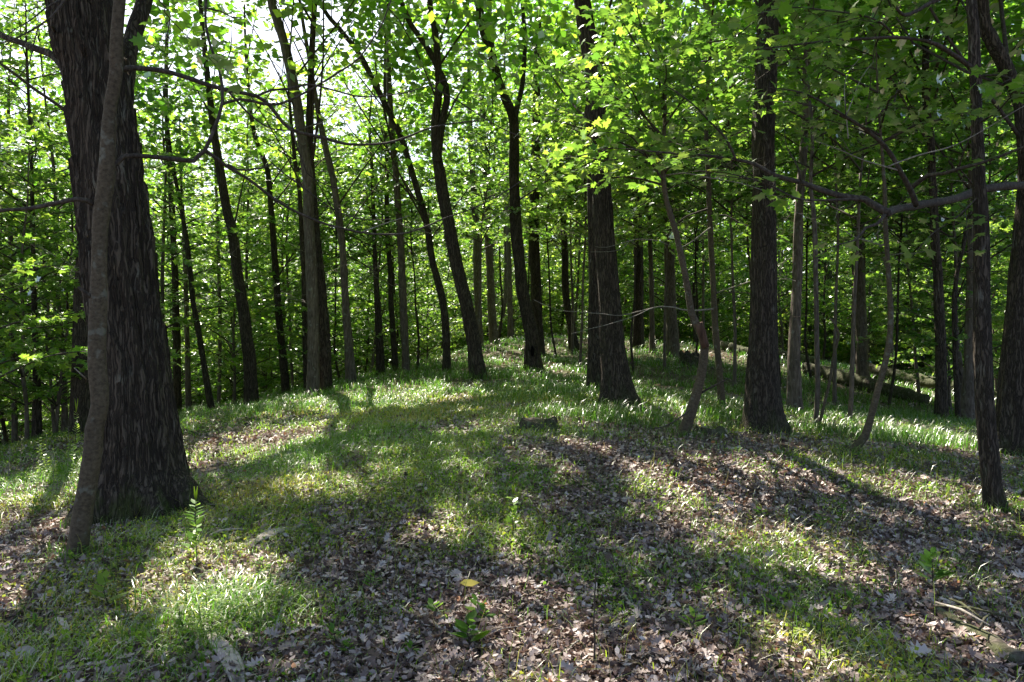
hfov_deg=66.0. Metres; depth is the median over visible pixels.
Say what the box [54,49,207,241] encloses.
tall tree
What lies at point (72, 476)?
straw weed
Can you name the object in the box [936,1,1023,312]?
tall tree
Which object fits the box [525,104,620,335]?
tall tree
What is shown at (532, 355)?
tree
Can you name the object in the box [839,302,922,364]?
understory shrub
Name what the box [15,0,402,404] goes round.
oak tree
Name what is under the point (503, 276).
understory tree
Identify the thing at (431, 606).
seedling
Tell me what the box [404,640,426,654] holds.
seedling
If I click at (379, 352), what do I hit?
young tree
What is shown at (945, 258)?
understory tree
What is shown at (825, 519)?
seedling
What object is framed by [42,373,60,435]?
understory shrub
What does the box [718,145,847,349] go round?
understory tree
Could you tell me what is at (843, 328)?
understory tree
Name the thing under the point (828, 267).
understory tree
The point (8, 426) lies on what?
understory shrub
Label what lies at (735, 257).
understory tree
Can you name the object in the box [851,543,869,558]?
seedling
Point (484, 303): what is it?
understory tree
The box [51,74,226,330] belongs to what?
understory tree
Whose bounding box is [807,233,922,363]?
understory tree
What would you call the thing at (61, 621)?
bark slab
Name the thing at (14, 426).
young tree
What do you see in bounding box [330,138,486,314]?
understory tree
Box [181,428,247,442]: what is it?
fallen branch
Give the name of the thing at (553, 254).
understory tree
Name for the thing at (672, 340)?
tall tree
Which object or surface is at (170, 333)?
understory tree
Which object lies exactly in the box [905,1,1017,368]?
tall tree
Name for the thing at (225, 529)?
bark slab
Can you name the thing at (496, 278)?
understory tree
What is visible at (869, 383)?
fallen log
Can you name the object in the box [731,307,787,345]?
understory shrub
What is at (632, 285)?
understory tree
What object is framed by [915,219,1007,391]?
understory tree
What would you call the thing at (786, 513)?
fine weed
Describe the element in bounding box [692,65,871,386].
slender maple
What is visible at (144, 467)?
shagbark hickory
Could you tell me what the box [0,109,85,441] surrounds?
understory tree
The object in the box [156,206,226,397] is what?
understory tree
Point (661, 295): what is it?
understory tree
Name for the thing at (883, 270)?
understory tree
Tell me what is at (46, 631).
bark slab
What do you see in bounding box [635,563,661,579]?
seedling
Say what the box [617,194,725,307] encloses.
understory tree
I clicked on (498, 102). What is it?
slender maple
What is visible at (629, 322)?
understory tree
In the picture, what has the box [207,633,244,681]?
bark slab
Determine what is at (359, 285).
understory tree
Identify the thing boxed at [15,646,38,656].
dry leaf
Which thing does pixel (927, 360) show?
understory tree
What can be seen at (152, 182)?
understory tree
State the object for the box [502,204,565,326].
understory tree
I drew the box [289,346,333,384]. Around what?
understory shrub
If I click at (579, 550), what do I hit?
seedling
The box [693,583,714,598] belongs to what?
seedling
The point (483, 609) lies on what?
seedling
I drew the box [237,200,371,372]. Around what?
understory tree
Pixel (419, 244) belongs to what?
understory tree
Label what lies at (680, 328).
understory shrub
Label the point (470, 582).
yellow leaf
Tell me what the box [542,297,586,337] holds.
understory shrub
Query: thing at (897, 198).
slender maple
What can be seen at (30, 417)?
understory tree
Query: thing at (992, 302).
understory tree
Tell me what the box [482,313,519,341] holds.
understory shrub
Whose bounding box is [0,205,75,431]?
understory tree
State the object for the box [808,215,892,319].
understory tree
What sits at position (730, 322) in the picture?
understory shrub
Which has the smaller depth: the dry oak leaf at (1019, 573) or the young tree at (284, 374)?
the dry oak leaf at (1019, 573)
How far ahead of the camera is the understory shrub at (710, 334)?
40.23 m
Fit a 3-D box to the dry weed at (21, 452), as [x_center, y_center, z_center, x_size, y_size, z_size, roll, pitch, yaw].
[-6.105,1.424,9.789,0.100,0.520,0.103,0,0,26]
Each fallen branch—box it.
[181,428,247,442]
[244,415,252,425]
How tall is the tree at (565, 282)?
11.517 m
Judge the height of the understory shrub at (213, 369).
5.741 m
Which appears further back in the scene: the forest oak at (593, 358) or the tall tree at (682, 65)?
the tall tree at (682, 65)
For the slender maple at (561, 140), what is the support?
on the ground at (578, 538)
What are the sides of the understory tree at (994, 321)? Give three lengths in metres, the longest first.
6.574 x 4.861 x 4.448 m
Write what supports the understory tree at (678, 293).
on the ground at (578, 538)
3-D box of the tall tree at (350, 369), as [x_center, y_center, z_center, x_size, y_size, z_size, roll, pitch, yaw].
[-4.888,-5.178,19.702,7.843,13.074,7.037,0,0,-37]
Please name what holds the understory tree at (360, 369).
on the ground at (578, 538)
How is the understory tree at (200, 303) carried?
on the ground at (578, 538)
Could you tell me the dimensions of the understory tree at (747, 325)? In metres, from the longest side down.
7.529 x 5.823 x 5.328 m
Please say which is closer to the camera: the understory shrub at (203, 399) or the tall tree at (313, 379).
the tall tree at (313, 379)
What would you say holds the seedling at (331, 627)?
on the ground at (578, 538)
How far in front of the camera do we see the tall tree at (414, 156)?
58.96 m
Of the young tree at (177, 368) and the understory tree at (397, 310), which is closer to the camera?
the young tree at (177, 368)
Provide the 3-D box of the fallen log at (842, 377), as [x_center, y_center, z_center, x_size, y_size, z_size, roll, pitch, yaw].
[9.447,1.077,22.069,0.498,0.944,3.134,0,0,-25]
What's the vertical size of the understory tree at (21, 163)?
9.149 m
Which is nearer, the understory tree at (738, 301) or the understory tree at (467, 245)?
the understory tree at (738, 301)
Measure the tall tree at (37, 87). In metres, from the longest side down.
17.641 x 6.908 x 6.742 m
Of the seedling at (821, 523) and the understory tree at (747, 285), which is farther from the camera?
the understory tree at (747, 285)
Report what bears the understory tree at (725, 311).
on the ground at (578, 538)
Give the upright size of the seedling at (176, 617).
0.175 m
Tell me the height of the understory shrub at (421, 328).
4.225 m
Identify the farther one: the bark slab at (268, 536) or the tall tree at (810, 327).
the tall tree at (810, 327)
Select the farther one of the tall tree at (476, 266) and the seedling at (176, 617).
the tall tree at (476, 266)
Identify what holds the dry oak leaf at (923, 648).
on the ground at (578, 538)
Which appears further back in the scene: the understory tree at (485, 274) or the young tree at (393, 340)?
the understory tree at (485, 274)
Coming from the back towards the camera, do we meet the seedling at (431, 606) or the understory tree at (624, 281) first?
the understory tree at (624, 281)
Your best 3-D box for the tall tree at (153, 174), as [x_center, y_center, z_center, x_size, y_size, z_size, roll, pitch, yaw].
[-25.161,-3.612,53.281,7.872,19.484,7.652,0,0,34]
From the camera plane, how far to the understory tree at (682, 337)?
48.25 m
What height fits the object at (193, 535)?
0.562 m
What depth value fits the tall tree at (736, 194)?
49.00 m
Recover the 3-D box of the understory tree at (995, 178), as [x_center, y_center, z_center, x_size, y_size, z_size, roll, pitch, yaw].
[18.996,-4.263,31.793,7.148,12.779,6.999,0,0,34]
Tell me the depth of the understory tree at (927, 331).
33.40 m
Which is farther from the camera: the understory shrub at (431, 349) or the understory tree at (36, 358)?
the understory shrub at (431, 349)
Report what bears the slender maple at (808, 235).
on the ground at (578, 538)
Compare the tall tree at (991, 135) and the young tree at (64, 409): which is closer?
the young tree at (64, 409)
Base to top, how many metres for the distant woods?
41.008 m
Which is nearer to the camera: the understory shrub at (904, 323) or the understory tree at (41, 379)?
the understory tree at (41, 379)
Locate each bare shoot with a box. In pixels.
[723,607,732,674]
[745,596,757,669]
[787,592,797,673]
[817,593,824,672]
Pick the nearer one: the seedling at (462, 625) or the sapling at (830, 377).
the seedling at (462, 625)
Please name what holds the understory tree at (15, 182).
on the ground at (578, 538)
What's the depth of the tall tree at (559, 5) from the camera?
44.99 m
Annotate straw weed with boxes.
[36,438,42,469]
[36,448,42,492]
[40,443,45,479]
[43,456,48,483]
[49,460,57,498]
[52,449,59,490]
[66,426,71,459]
[68,463,76,493]
[69,445,75,474]
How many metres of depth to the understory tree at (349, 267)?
37.19 m
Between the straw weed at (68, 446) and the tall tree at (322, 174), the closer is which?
the straw weed at (68, 446)
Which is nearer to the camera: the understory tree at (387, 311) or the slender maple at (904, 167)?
the slender maple at (904, 167)
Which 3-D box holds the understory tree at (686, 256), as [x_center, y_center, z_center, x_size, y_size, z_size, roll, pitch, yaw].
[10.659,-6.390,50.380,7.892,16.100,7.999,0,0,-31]
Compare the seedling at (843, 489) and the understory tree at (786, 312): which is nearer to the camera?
the seedling at (843, 489)
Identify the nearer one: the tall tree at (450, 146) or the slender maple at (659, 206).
the slender maple at (659, 206)
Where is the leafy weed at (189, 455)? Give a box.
[187,431,191,465]
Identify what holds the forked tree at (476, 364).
on the ground at (578, 538)
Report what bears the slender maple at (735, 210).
on the ground at (578, 538)
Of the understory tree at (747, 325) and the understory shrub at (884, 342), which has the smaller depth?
the understory shrub at (884, 342)
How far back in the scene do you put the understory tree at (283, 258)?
27.52 m
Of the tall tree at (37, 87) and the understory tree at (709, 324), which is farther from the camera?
the understory tree at (709, 324)
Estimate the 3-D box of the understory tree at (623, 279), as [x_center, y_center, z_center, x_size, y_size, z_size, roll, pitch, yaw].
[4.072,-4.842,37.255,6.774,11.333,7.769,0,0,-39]
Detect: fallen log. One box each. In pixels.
[720,340,747,354]
[779,349,814,363]
[802,362,894,389]
[860,377,929,405]
[869,364,996,400]
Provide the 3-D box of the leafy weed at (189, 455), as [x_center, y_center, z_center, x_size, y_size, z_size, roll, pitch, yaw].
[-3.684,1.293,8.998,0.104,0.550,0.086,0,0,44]
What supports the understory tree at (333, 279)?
on the ground at (578, 538)
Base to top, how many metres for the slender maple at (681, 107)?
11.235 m
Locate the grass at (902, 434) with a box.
[0,334,1023,681]
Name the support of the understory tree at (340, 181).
on the ground at (578, 538)
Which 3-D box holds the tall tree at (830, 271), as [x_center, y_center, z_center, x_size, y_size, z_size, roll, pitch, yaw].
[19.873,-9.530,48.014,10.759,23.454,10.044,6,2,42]
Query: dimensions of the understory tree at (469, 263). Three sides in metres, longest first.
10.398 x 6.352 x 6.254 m
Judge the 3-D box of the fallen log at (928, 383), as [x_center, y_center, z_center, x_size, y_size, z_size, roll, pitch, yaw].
[12.569,1.243,23.372,0.515,1.044,4.430,0,0,-30]
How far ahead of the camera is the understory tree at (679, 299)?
39.68 m
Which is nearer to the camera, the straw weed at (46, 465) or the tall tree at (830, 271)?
the straw weed at (46, 465)
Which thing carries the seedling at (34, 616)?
on the ground at (578, 538)
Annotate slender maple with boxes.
[150,187,233,338]
[179,173,292,357]
[207,58,376,389]
[260,86,384,263]
[267,132,423,377]
[275,39,489,372]
[323,77,439,350]
[331,95,484,369]
[405,70,581,333]
[425,56,550,343]
[464,71,586,289]
[470,87,587,356]
[493,2,625,353]
[521,3,658,365]
[530,98,683,250]
[562,76,727,374]
[563,22,751,368]
[617,107,781,351]
[630,0,884,386]
[668,16,821,275]
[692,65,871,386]
[697,2,958,403]
[726,67,906,381]
[777,29,963,334]
[806,17,1015,404]
[815,33,997,392]
[834,123,1012,404]
[839,5,1018,258]
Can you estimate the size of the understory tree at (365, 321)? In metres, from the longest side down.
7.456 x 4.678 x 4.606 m
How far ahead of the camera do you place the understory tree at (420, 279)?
25.43 m
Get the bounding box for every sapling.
[593,568,596,663]
[700,0,1011,453]
[817,318,839,426]
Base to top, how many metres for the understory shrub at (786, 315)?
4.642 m
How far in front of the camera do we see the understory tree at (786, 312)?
48.15 m
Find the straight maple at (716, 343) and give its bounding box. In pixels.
[535,0,826,404]
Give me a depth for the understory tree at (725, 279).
47.47 m
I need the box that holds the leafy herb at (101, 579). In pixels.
[89,570,127,609]
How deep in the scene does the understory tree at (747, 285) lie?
45.30 m
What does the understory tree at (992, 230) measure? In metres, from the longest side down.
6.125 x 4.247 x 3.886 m
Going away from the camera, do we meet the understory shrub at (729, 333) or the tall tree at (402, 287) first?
the tall tree at (402, 287)
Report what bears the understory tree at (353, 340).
on the ground at (578, 538)
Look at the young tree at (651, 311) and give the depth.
25.93 m
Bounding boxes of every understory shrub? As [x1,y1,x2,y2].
[0,282,55,442]
[4,290,69,441]
[4,306,68,432]
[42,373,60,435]
[168,266,302,402]
[171,356,216,407]
[181,340,240,405]
[192,311,294,400]
[194,345,264,401]
[200,319,276,404]
[221,319,302,398]
[231,229,393,377]
[268,286,375,380]
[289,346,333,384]
[328,230,457,363]
[336,272,411,373]
[356,292,415,371]
[356,300,416,369]
[375,272,463,362]
[384,285,456,362]
[385,293,461,364]
[409,327,456,357]
[424,295,482,355]
[430,273,504,355]
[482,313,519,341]
[496,256,580,336]
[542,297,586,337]
[563,251,682,338]
[626,306,662,339]
[658,315,698,342]
[661,235,749,343]
[683,306,732,343]
[690,305,747,344]
[706,300,748,344]
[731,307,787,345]
[739,271,821,356]
[741,284,841,353]
[784,300,831,359]
[801,298,855,358]
[801,302,855,360]
[831,330,850,363]
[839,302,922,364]
[867,281,929,368]
[869,321,924,369]
[870,253,933,370]
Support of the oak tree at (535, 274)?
on the ground at (578, 538)
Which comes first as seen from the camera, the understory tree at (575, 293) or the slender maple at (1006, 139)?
the slender maple at (1006, 139)
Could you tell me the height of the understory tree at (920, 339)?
8.490 m
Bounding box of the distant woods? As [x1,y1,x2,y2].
[0,0,1016,442]
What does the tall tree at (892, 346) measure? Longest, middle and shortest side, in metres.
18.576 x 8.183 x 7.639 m
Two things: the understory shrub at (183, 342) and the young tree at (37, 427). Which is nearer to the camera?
the young tree at (37, 427)
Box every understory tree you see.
[0,27,72,377]
[0,62,86,381]
[0,92,87,381]
[0,94,72,400]
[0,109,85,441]
[0,121,72,445]
[0,127,184,435]
[0,140,67,394]
[0,172,180,434]
[0,193,70,414]
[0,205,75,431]
[0,257,69,427]
[0,399,31,421]
[0,404,16,414]
[10,280,69,424]
[29,308,71,429]
[46,3,301,327]
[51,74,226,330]
[144,178,228,373]
[156,39,366,322]
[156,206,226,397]
[157,238,243,401]
[158,129,353,391]
[160,174,230,375]
[164,197,337,398]
[165,170,302,402]
[165,311,230,407]
[167,179,295,397]
[170,223,229,402]
[180,230,289,395]
[182,168,298,390]
[192,309,280,404]
[209,236,333,396]
[211,121,369,358]
[235,150,381,344]
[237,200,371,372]
[256,190,358,385]
[263,222,361,369]
[274,148,357,328]
[291,184,389,349]
[301,261,398,377]
[301,270,363,376]
[328,207,437,373]
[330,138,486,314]
[330,243,374,366]
[331,200,455,357]
[331,211,441,364]
[337,169,427,338]
[339,235,436,366]
[354,249,438,359]
[395,170,463,349]
[397,209,503,354]
[408,208,473,351]
[414,221,506,349]
[415,207,503,338]
[432,84,588,335]
[437,187,544,330]
[440,247,523,351]
[450,171,560,335]
[457,242,503,331]
[465,231,506,336]
[485,256,563,338]
[485,276,521,338]
[487,203,577,331]
[495,242,517,337]
[496,221,584,336]
[497,123,645,331]
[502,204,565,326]
[516,222,629,335]
[539,123,663,289]
[541,245,561,328]
[542,182,701,307]
[543,238,588,337]
[548,213,662,297]
[548,240,587,337]
[571,207,663,326]
[576,82,748,309]
[583,244,656,334]
[615,94,751,343]
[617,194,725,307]
[619,84,783,327]
[619,88,744,338]
[620,215,660,328]
[623,265,683,339]
[625,179,725,305]
[629,215,726,331]
[629,223,707,340]
[629,237,705,334]
[644,197,749,338]
[644,272,698,343]
[647,174,750,343]
[648,135,749,319]
[715,133,853,320]
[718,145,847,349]
[720,124,850,347]
[726,254,820,346]
[737,181,850,331]
[738,249,828,350]
[777,154,891,360]
[777,176,895,361]
[778,156,925,362]
[802,223,917,364]
[802,252,881,351]
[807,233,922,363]
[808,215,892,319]
[823,283,901,362]
[827,62,1017,401]
[832,192,945,325]
[843,222,951,367]
[845,179,1006,368]
[846,268,926,367]
[847,177,928,332]
[866,136,999,320]
[867,130,1012,373]
[867,219,1004,410]
[870,248,960,366]
[874,220,952,367]
[886,99,1016,308]
[899,218,1005,358]
[900,180,1016,393]
[901,202,1014,366]
[902,208,1006,344]
[912,229,1009,351]
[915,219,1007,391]
[957,131,1016,340]
[990,179,1016,369]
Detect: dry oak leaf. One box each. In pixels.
[906,640,931,657]
[1012,570,1023,578]
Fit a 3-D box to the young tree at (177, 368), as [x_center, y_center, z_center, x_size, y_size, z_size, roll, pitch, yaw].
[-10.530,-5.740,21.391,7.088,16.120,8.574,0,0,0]
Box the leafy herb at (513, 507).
[505,484,521,537]
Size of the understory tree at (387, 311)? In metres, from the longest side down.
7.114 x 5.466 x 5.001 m
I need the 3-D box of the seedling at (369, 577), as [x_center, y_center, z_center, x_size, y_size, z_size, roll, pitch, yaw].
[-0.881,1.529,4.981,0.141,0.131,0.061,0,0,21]
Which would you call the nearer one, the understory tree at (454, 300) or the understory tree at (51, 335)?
the understory tree at (51, 335)
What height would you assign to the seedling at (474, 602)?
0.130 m
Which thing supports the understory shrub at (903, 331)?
on the ground at (578, 538)
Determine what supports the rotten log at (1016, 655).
on the ground at (578, 538)
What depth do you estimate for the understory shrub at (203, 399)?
33.07 m
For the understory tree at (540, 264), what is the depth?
49.93 m
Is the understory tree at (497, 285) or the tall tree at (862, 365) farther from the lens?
the understory tree at (497, 285)
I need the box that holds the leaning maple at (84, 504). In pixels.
[0,0,555,555]
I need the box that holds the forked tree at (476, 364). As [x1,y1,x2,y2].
[282,0,617,378]
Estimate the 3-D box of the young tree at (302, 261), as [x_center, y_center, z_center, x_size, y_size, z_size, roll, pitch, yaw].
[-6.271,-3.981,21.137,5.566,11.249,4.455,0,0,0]
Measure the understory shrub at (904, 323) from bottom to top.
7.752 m
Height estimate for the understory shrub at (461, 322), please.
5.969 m
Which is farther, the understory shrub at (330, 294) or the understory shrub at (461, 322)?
the understory shrub at (461, 322)
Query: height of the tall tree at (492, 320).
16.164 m
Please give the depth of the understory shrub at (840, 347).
43.30 m
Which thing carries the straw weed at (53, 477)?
on the ground at (578, 538)
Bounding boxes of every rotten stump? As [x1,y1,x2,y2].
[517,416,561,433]
[678,350,699,365]
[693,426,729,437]
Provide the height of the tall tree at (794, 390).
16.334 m
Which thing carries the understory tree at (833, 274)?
on the ground at (578, 538)
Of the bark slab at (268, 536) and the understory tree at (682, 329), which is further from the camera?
the understory tree at (682, 329)
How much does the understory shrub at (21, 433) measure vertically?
6.014 m
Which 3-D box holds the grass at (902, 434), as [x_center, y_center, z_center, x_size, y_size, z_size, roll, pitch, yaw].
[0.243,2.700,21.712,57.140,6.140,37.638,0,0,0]
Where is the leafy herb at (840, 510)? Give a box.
[835,500,848,523]
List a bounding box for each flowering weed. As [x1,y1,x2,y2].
[71,400,80,461]
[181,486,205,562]
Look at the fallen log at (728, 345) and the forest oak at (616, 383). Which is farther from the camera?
the fallen log at (728, 345)
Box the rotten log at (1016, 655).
[911,594,1023,669]
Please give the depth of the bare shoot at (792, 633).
3.75 m
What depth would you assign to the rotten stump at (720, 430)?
10.18 m
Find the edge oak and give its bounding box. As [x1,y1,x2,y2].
[584,0,1023,458]
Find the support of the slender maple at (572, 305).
on the ground at (578, 538)
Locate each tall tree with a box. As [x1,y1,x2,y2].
[0,0,66,444]
[0,0,142,192]
[0,17,75,260]
[0,44,189,252]
[2,69,165,286]
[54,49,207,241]
[144,145,197,239]
[147,0,486,382]
[154,0,532,393]
[167,0,499,397]
[209,173,297,276]
[213,0,605,372]
[246,0,548,373]
[278,129,356,280]
[331,167,405,284]
[346,117,451,298]
[395,1,546,342]
[397,0,573,333]
[405,112,474,269]
[410,2,560,345]
[417,102,528,338]
[458,0,559,343]
[492,121,568,325]
[509,0,639,337]
[517,0,785,356]
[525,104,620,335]
[584,81,659,339]
[611,0,749,169]
[666,0,1019,412]
[680,0,1023,376]
[690,60,795,323]
[747,46,867,354]
[777,0,1023,423]
[780,40,942,369]
[781,35,917,360]
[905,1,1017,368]
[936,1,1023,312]
[945,18,1013,229]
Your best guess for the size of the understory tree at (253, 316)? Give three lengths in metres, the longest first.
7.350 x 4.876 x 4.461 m
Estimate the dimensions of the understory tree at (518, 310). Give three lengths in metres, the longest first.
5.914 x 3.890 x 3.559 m
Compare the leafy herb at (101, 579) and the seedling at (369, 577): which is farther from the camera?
the seedling at (369, 577)
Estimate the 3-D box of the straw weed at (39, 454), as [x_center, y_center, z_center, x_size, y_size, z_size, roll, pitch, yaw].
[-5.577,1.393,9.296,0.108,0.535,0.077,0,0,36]
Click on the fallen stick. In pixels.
(325, 632)
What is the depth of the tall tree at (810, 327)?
43.49 m
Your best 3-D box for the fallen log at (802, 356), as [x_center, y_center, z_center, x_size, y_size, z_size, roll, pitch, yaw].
[9.858,0.538,27.619,0.396,0.611,1.938,0,0,-30]
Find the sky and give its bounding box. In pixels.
[0,0,1023,349]
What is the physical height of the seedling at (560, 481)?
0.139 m
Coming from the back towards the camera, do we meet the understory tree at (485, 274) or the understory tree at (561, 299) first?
the understory tree at (485, 274)
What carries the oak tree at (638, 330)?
on the ground at (578, 538)
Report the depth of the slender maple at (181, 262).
26.51 m
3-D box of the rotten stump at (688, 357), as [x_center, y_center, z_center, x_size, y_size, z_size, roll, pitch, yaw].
[5.241,0.490,23.169,0.785,0.489,0.646,0,0,0]
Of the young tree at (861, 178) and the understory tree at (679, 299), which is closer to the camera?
the young tree at (861, 178)
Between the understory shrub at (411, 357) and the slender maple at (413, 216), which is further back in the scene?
the understory shrub at (411, 357)
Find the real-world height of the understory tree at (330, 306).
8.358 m
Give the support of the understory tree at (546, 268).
on the ground at (578, 538)
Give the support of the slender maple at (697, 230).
on the ground at (578, 538)
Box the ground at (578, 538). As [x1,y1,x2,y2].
[0,338,1023,681]
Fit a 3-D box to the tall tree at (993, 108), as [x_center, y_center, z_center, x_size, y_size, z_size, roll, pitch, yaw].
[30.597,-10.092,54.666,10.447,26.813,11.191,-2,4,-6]
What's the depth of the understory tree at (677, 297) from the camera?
42.47 m
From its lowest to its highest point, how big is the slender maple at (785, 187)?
10.418 m
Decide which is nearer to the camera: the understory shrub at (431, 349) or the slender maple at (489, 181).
the slender maple at (489, 181)
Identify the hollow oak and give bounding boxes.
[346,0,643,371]
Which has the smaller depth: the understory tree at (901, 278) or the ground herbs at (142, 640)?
the ground herbs at (142, 640)
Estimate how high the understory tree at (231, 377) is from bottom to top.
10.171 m
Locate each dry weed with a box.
[5,446,11,470]
[15,436,24,475]
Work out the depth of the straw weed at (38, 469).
8.22 m
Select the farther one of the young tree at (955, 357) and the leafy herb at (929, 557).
the young tree at (955, 357)
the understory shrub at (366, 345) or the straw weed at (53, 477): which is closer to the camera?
the straw weed at (53, 477)
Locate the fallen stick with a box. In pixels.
[324,630,348,675]
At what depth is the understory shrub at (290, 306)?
21.85 m
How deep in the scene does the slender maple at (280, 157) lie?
25.70 m
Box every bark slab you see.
[1,529,29,538]
[32,627,53,639]
[55,617,69,634]
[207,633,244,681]
[209,528,246,535]
[247,527,293,545]
[293,523,313,530]
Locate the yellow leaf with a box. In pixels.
[460,579,479,585]
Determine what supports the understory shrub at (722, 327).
on the ground at (578, 538)
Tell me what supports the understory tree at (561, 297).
on the ground at (578, 538)
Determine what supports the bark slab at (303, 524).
on the ground at (578, 538)
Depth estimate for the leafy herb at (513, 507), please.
5.84 m
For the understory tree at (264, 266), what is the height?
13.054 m
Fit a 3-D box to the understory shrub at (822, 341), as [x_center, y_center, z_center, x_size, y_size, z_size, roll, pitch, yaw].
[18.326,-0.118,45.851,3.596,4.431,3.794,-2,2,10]
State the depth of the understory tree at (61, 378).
14.98 m
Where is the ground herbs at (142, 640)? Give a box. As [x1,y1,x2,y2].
[0,380,1023,681]
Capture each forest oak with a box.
[395,0,806,389]
[446,0,718,406]
[658,0,843,434]
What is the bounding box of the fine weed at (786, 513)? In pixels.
[784,504,789,526]
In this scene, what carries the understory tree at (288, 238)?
on the ground at (578, 538)
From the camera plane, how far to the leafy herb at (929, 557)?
5.06 m
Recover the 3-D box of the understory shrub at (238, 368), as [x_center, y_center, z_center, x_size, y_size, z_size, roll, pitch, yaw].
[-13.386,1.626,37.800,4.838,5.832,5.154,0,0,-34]
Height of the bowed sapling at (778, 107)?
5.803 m
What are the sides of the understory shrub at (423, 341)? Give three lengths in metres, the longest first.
3.622 x 3.584 x 3.398 m
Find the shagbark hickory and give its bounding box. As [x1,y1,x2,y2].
[0,0,214,529]
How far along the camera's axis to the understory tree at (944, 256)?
38.46 m
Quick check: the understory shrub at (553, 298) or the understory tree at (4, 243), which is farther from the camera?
the understory shrub at (553, 298)
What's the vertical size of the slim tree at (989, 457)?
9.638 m
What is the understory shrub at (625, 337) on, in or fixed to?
on the ground at (578, 538)
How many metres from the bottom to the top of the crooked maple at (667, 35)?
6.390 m
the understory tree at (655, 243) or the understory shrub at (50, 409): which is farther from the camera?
the understory tree at (655, 243)
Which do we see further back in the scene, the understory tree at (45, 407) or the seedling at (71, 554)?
the understory tree at (45, 407)
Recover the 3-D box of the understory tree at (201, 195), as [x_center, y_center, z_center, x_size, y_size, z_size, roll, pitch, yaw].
[-8.958,-3.049,20.224,6.449,10.979,6.400,0,0,-4]
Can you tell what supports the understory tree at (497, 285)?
on the ground at (578, 538)
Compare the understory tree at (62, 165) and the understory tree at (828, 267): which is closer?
the understory tree at (62, 165)
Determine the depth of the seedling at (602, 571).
5.05 m
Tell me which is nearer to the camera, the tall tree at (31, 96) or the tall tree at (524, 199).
the tall tree at (31, 96)
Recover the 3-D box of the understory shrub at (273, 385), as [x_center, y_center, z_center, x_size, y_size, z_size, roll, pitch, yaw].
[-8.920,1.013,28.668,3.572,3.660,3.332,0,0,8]
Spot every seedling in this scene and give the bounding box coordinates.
[26,612,46,628]
[27,498,40,513]
[68,549,85,560]
[171,604,193,636]
[255,556,272,569]
[298,517,316,527]
[304,523,321,535]
[325,622,352,646]
[340,638,357,654]
[362,571,380,587]
[364,570,384,583]
[389,504,398,519]
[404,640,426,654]
[426,598,445,615]
[449,609,490,647]
[464,594,487,614]
[476,604,495,617]
[554,474,568,488]
[573,548,591,561]
[591,568,617,582]
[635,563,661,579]
[678,605,707,631]
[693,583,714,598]
[752,506,768,515]
[759,594,786,610]
[813,513,826,525]
[818,510,829,526]
[836,484,850,492]
[844,591,861,614]
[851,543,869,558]
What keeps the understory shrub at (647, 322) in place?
on the ground at (578, 538)
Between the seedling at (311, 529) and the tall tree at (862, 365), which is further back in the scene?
the tall tree at (862, 365)
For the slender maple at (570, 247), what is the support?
on the ground at (578, 538)
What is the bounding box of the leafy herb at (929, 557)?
[915,546,953,582]
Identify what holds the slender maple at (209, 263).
on the ground at (578, 538)
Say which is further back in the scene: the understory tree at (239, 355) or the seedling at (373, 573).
the understory tree at (239, 355)
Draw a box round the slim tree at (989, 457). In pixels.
[715,0,1023,513]
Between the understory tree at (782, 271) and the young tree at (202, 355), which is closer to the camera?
the young tree at (202, 355)
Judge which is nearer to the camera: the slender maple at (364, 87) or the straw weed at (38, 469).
the straw weed at (38, 469)
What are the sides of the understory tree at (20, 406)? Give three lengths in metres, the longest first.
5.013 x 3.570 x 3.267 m
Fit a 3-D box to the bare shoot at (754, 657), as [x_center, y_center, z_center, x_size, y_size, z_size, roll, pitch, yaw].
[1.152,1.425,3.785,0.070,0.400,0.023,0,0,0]
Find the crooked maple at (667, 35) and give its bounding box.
[526,0,828,437]
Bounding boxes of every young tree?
[0,0,75,442]
[0,0,184,432]
[0,0,205,438]
[11,0,277,410]
[61,88,269,410]
[135,40,269,410]
[136,0,405,392]
[160,0,387,388]
[168,115,277,405]
[316,0,518,371]
[322,82,440,374]
[437,96,550,339]
[610,84,726,352]
[696,0,1013,425]
[743,0,1000,420]
[865,0,1023,417]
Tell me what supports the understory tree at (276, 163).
on the ground at (578, 538)
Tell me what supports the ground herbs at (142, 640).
on the ground at (578, 538)
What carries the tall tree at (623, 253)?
on the ground at (578, 538)
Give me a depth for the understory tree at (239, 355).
29.45 m
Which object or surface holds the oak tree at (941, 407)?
on the ground at (578, 538)
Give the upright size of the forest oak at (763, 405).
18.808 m
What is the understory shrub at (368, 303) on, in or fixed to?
on the ground at (578, 538)
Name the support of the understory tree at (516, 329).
on the ground at (578, 538)
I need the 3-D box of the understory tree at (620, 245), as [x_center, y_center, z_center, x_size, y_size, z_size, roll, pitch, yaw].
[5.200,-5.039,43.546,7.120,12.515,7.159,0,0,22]
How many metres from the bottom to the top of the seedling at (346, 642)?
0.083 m
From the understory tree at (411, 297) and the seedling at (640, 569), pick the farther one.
the understory tree at (411, 297)
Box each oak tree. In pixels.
[0,0,326,435]
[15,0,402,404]
[492,0,678,355]
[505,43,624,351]
[546,0,733,347]
[706,0,1023,418]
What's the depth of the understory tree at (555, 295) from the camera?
37.78 m
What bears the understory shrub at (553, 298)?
on the ground at (578, 538)
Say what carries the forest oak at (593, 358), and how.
on the ground at (578, 538)

